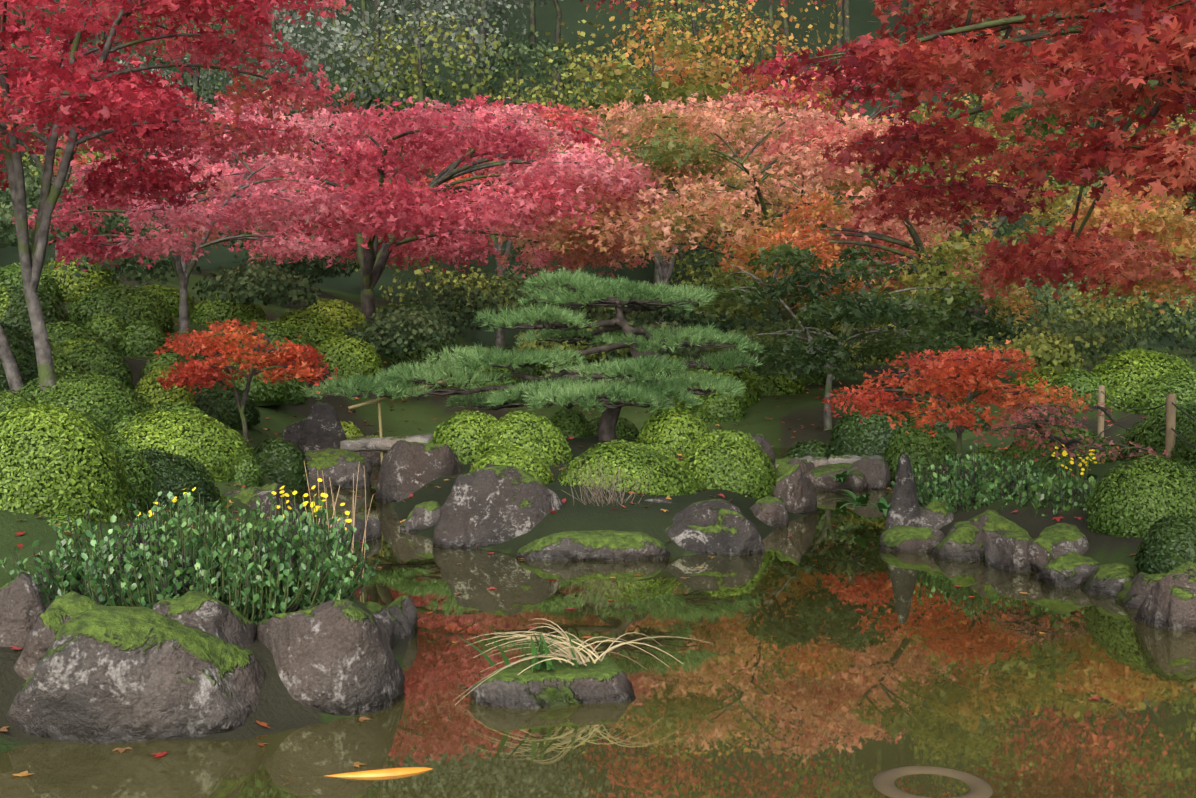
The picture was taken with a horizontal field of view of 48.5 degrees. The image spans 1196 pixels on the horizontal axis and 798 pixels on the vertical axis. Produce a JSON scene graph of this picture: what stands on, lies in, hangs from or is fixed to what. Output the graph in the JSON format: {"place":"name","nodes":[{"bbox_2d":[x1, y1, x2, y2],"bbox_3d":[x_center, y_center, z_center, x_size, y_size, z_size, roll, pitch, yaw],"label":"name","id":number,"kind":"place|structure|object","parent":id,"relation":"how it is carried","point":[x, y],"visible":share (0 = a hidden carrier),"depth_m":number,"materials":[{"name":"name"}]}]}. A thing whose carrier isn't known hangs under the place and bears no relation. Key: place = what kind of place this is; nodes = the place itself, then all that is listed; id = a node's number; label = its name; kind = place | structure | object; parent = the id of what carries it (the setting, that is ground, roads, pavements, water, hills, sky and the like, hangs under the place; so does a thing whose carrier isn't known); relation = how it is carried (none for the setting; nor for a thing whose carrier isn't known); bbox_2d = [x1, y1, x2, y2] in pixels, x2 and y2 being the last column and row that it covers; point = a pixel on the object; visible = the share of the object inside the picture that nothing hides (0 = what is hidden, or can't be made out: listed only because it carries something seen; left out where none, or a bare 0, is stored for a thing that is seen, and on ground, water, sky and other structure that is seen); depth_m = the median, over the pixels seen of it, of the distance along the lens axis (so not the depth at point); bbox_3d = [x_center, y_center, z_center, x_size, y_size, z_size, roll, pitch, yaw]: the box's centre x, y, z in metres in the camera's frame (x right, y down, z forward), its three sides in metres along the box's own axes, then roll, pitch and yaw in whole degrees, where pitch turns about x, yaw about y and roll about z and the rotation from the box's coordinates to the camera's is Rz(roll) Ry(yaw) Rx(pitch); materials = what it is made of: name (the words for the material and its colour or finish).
{"place":"outdoors","nodes":[
{"label":"outdoors","id":0,"kind":"place"},
{"bbox_2d":[0,448,1195,797],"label":"pond water","id":1,"kind":"structure","parent":0,"point":[796,676],"depth_m":6.98,"materials":[{"name":"brown liquid"}]},
{"bbox_2d":[326,767,432,776],"bbox_3d":[-1.034,1.618,5.706,0.666,0.050,0.266,-1,3,-22],"label":"koi fish","id":2,"kind":"object","parent":1,"relation":"on","point":[388,772],"visible":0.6,"depth_m":5.70},
{"bbox_2d":[0,402,953,715],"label":"rocks","id":3,"kind":"object","parent":1,"relation":"on","point":[334,656],"depth_m":11.62,"materials":[{"name":"grey stone"}]},
{"bbox_2d":[0,283,1145,775],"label":"fallen leaves","id":4,"kind":"object","parent":1,"relation":"on","point":[362,719],"visible":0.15,"depth_m":11.15,"materials":[{"name":"red plant"}]},
{"bbox_2d":[873,766,992,797],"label":"sunken ring","id":5,"kind":"object","parent":1,"relation":"in","point":[883,782],"visible":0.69,"depth_m":5.61,"materials":[{"name":"stone"}]},
{"bbox_2d":[0,0,1195,753],"bbox_3d":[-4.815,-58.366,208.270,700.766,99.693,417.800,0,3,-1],"label":"ground","id":6,"kind":"structure","parent":0,"point":[280,708],"depth_m":23.81,"materials":[{"name":"green plant"}]},
{"bbox_2d":[0,1,221,392],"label":"tree","id":7,"kind":"object","parent":6,"relation":"on","point":[172,185],"depth_m":15.25,"materials":[{"name":"red plant"}]},
{"bbox_2d":[1,22,233,258],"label":"tree","id":8,"kind":"object","parent":6,"relation":"on","point":[13,29],"depth_m":29.18,"materials":[{"name":"red plant"}]},
{"bbox_2d":[138,487,195,522],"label":"flowers","id":9,"kind":"object","parent":6,"relation":"on","point":[175,499],"visible":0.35,"depth_m":8.76,"materials":[{"name":"yellow plant"}]},
{"bbox_2d":[0,0,356,394],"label":"tree","id":10,"kind":"object","parent":6,"relation":"on","point":[247,11],"depth_m":14.26,"materials":[{"name":"red plant"}]},
{"bbox_2d":[11,133,361,334],"bbox_3d":[-6.182,-2.271,20.676,5.029,3.700,5.033,0,3,-1],"label":"tree","id":11,"kind":"object","parent":6,"relation":"on","point":[178,218],"depth_m":20.28,"materials":[{"name":"pink plant"}]},
{"bbox_2d":[0,491,381,626],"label":"leafy plants","id":12,"kind":"object","parent":6,"relation":"on","point":[334,573],"depth_m":7.20,"materials":[{"name":"green plant"}]},
{"bbox_2d":[153,319,337,445],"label":"tree","id":13,"kind":"object","parent":6,"relation":"on","point":[289,356],"depth_m":16.12,"materials":[{"name":"plant"}]},
{"bbox_2d":[115,86,396,266],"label":"tree","id":14,"kind":"object","parent":6,"relation":"on","point":[250,109],"depth_m":32.77,"materials":[{"name":"red plant"}]},
{"bbox_2d":[281,489,342,535],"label":"flower stalks","id":15,"kind":"object","parent":6,"relation":"on","point":[313,510],"visible":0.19,"depth_m":8.54,"materials":[{"name":"green plant"}]},
{"bbox_2d":[271,478,351,529],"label":"flowers","id":16,"kind":"object","parent":15,"relation":"attached to","point":[311,504],"visible":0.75,"depth_m":8.56,"materials":[{"name":"yellow plant"}]},
{"bbox_2d":[307,523,337,550],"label":"flower leaves","id":17,"kind":"object","parent":15,"relation":"attached to","point":[315,532],"depth_m":8.77,"materials":[{"name":"green plant"}]},
{"bbox_2d":[348,379,446,462],"bbox_3d":[-2.502,0.442,16.919,1.330,1.443,0.084,-1,3,-10],"label":"bamboo prop","id":18,"kind":"object","parent":6,"relation":"on","point":[379,413],"visible":0.54,"depth_m":16.87,"materials":[{"name":"brown wood"}]},
{"bbox_2d":[165,96,672,335],"bbox_3d":[-3.537,-3.411,25.703,10.018,5.065,10.013,0,3,-1],"label":"tree","id":19,"kind":"object","parent":6,"relation":"on","point":[518,141],"depth_m":23.55,"materials":[{"name":"pink plant"}]},
{"bbox_2d":[373,94,631,349],"bbox_3d":[-2.522,-4.486,35.513,7.446,7.221,7.719,0,3,-1],"label":"tree","id":20,"kind":"object","parent":6,"relation":"on","point":[585,137],"depth_m":34.75,"materials":[{"name":"plant"}]},
{"bbox_2d":[302,462,712,704],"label":"dry grass","id":21,"kind":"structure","parent":6,"relation":"on","point":[577,653],"depth_m":6.99,"materials":[{"name":"beige plant"}]},
{"bbox_2d":[300,265,765,441],"bbox_3d":[-0.778,-0.418,17.005,5.871,2.395,3.038,0,3,-1],"label":"pine","id":22,"kind":"object","parent":6,"relation":"on","point":[535,394],"depth_m":16.80,"materials":[{"name":"green plant"}]},
{"bbox_2d":[21,0,1156,350],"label":"tree trunks","id":23,"kind":"object","parent":6,"relation":"on","point":[557,40],"visible":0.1,"depth_m":50.68,"materials":[{"name":"brown plant"}]},
{"bbox_2d":[531,456,659,506],"bbox_3d":[-0.038,0.813,12.142,1.173,0.646,0.631,0,3,-1],"label":"bare twig shrub","id":24,"kind":"object","parent":6,"relation":"on","point":[601,494],"visible":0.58,"depth_m":12.11,"materials":[{"name":"bare twigs"},{"name":"thin woody stems"}]},
{"bbox_2d":[0,42,1195,385],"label":"hedge bushes","id":25,"kind":"object","parent":6,"relation":"on","point":[396,332],"visible":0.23,"depth_m":26.95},
{"bbox_2d":[0,0,1195,226],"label":"background trees","id":26,"kind":"object","parent":6,"relation":"on","point":[548,54],"visible":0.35,"depth_m":44.36,"materials":[{"name":"green plant"}]},
{"bbox_2d":[0,256,1195,573],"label":"shrub","id":27,"kind":"object","parent":6,"relation":"on","point":[538,442],"visible":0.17,"depth_m":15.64,"materials":[{"name":"plant"}]},
{"bbox_2d":[6,479,1195,743],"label":"mossy rocks","id":28,"kind":"object","parent":6,"relation":"on","point":[88,669],"visible":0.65,"depth_m":6.50,"materials":[{"name":"grey stone"}]},
{"bbox_2d":[340,434,884,467],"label":"stone bridges","id":29,"kind":"structure","parent":6,"relation":"on","point":[367,443],"depth_m":16.77,"materials":[{"name":"grey stone"}]},
{"bbox_2d":[487,32,834,322],"bbox_3d":[1.810,-6.655,42.610,12.367,9.429,12.732,0,3,-1],"label":"tree","id":30,"kind":"object","parent":6,"relation":"on","point":[684,92],"depth_m":39.09,"materials":[{"name":"plant"}]},
{"bbox_2d":[459,468,890,671],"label":"ferns and sprigs","id":31,"kind":"object","parent":6,"relation":"on","point":[882,506],"visible":0.94,"depth_m":6.95,"materials":[{"name":"green plant"}]},
{"bbox_2d":[521,90,841,354],"bbox_3d":[1.936,-4.371,34.995,8.902,7.312,8.624,0,3,-1],"label":"tree","id":32,"kind":"object","parent":6,"relation":"on","point":[596,119],"depth_m":34.39,"materials":[{"name":"plant"}]},
{"bbox_2d":[495,90,1010,371],"bbox_3d":[3.007,-3.062,26.698,10.245,6.097,9.873,0,3,-1],"label":"tree","id":33,"kind":"object","parent":6,"relation":"on","point":[679,164],"depth_m":24.30,"materials":[{"name":"plant"}]},
{"bbox_2d":[687,52,972,197],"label":"tree","id":34,"kind":"object","parent":6,"relation":"on","point":[769,69],"depth_m":45.08,"materials":[{"name":"plant"}]},
{"bbox_2d":[691,237,1015,429],"bbox_3d":[4.137,-0.887,21.180,5.188,3.388,5.260,0,3,-1],"label":"tree","id":35,"kind":"object","parent":6,"relation":"on","point":[883,311],"depth_m":20.35,"materials":[{"name":"green plant"}]},
{"bbox_2d":[710,116,1195,385],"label":"tree","id":36,"kind":"object","parent":6,"relation":"on","point":[1176,226],"depth_m":22.06,"materials":[{"name":"orange plant"}]},
{"bbox_2d":[822,339,1093,461],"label":"tree","id":37,"kind":"object","parent":6,"relation":"on","point":[945,368],"depth_m":14.45,"materials":[{"name":"plant"}]},
{"bbox_2d":[890,442,1056,515],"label":"leafy plants","id":38,"kind":"object","parent":6,"relation":"on","point":[941,487],"depth_m":12.28,"materials":[{"name":"green plant"}]},
{"bbox_2d":[774,0,1195,305],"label":"tree","id":39,"kind":"object","parent":6,"relation":"on","point":[1106,36],"depth_m":8.88,"materials":[{"name":"red plant"}]},
{"bbox_2d":[853,324,1175,460],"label":"fence posts","id":40,"kind":"object","parent":6,"relation":"on","point":[1170,424],"visible":0.62,"depth_m":13.08,"materials":[{"name":"brown wood"}]},
{"bbox_2d":[1101,391,1195,448],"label":"fence rope","id":41,"kind":"object","parent":40,"relation":"attached to","point":[1154,408],"visible":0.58,"depth_m":13.53,"materials":[{"name":"brown fabric"}]},
{"bbox_2d":[901,56,1195,340],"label":"tree","id":42,"kind":"object","parent":6,"relation":"on","point":[916,116],"depth_m":36.50,"materials":[{"name":"red plant"}]},
{"bbox_2d":[998,462,1099,516],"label":"leafy plants","id":43,"kind":"object","parent":6,"relation":"on","point":[1055,486],"depth_m":11.56,"materials":[{"name":"green plant"}]},
{"bbox_2d":[973,394,1167,478],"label":"tree","id":44,"kind":"object","parent":6,"relation":"on","point":[1012,417],"depth_m":12.92,"materials":[{"name":"red plant"}]},
{"bbox_2d":[1057,450,1088,484],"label":"flower stalks","id":45,"kind":"object","parent":6,"relation":"on","point":[1071,472],"visible":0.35,"depth_m":12.63,"materials":[{"name":"green plant"}]},
{"bbox_2d":[1052,444,1096,474],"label":"flowers","id":46,"kind":"object","parent":6,"relation":"on","point":[1064,453],"visible":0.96,"depth_m":12.64,"materials":[{"name":"yellow plant"}]},
{"bbox_2d":[1060,474,1097,483],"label":"flower leaves","id":47,"kind":"object","parent":6,"relation":"on","point":[1089,475],"visible":0.12,"depth_m":12.70,"materials":[{"name":"green plant"}]}
]}

